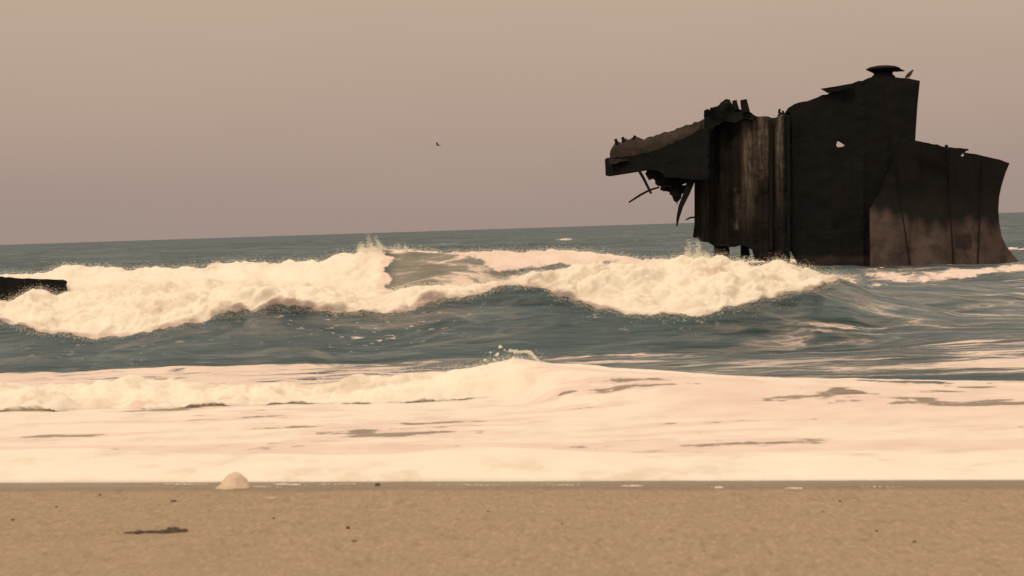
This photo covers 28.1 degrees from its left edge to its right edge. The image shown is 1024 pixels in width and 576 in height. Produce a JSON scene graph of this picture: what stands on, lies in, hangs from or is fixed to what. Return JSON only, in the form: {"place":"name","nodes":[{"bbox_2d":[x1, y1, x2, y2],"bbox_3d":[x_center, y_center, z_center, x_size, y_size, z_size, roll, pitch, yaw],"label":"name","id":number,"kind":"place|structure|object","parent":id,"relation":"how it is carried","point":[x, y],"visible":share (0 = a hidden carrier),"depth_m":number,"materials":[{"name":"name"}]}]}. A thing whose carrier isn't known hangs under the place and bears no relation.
{"place":"outdoors","nodes":[
{"label":"outdoors","id":0,"kind":"place"},
{"bbox_2d":[0,212,1023,482],"bbox_3d":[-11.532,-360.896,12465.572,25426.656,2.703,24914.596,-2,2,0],"label":"sea water","id":1,"kind":"structure","parent":0,"point":[902,372],"depth_m":33.27,"materials":[{"name":"liquid"}]},
{"bbox_2d":[0,276,67,301],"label":"wreck fragment","id":2,"kind":"object","parent":1,"relation":"on","point":[11,287],"visible":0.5,"depth_m":43.16,"materials":[{"name":"metal"}]},
{"bbox_2d":[0,235,859,392],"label":"sea spray","id":3,"kind":"object","parent":1,"relation":"on","point":[361,248],"visible":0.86,"depth_m":39.39,"materials":[{"name":"white liquid"}]},
{"bbox_2d":[605,65,1017,266],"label":"shipwreck","id":4,"kind":"object","parent":1,"relation":"in","point":[881,187],"visible":0.97,"depth_m":91.03,"materials":[{"name":"metal"}]},
{"bbox_2d":[905,70,913,77],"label":"perched bird","id":5,"kind":"object","parent":4,"relation":"on","point":[909,74],"visible":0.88,"depth_m":92.21},
{"bbox_2d":[0,480,1023,575],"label":"sand beach","id":6,"kind":"structure","parent":0,"point":[730,528],"depth_m":14.30,"materials":[{"name":"beige sand"}]},
{"bbox_2d":[124,527,188,533],"bbox_3d":[-2.551,1.745,14.662,0.470,0.062,0.148,-2,2,0],"label":"seaweed scrap","id":7,"kind":"object","parent":6,"relation":"on","point":[173,530],"visible":0.94,"depth_m":14.64,"materials":[{"name":"brown plant"}]},
{"bbox_2d":[215,472,251,488],"bbox_3d":[-2.427,1.747,17.825,0.336,0.291,0.242,-2,2,0],"label":"sand lump","id":8,"kind":"object","parent":6,"relation":"on","point":[235,480],"visible":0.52,"depth_m":17.77,"materials":[{"name":"beige sand"}]},
{"bbox_2d":[165,483,914,488],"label":"foam flecks","id":9,"kind":"object","parent":6,"relation":"on","point":[477,484],"visible":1,"depth_m":17.47,"materials":[{"name":"white liquid"}]},
{"bbox_2d":[0,0,1023,244],"label":"sky","id":10,"kind":"structure","parent":0,"point":[121,120],"materials":[{"name":"grey"}]}
]}

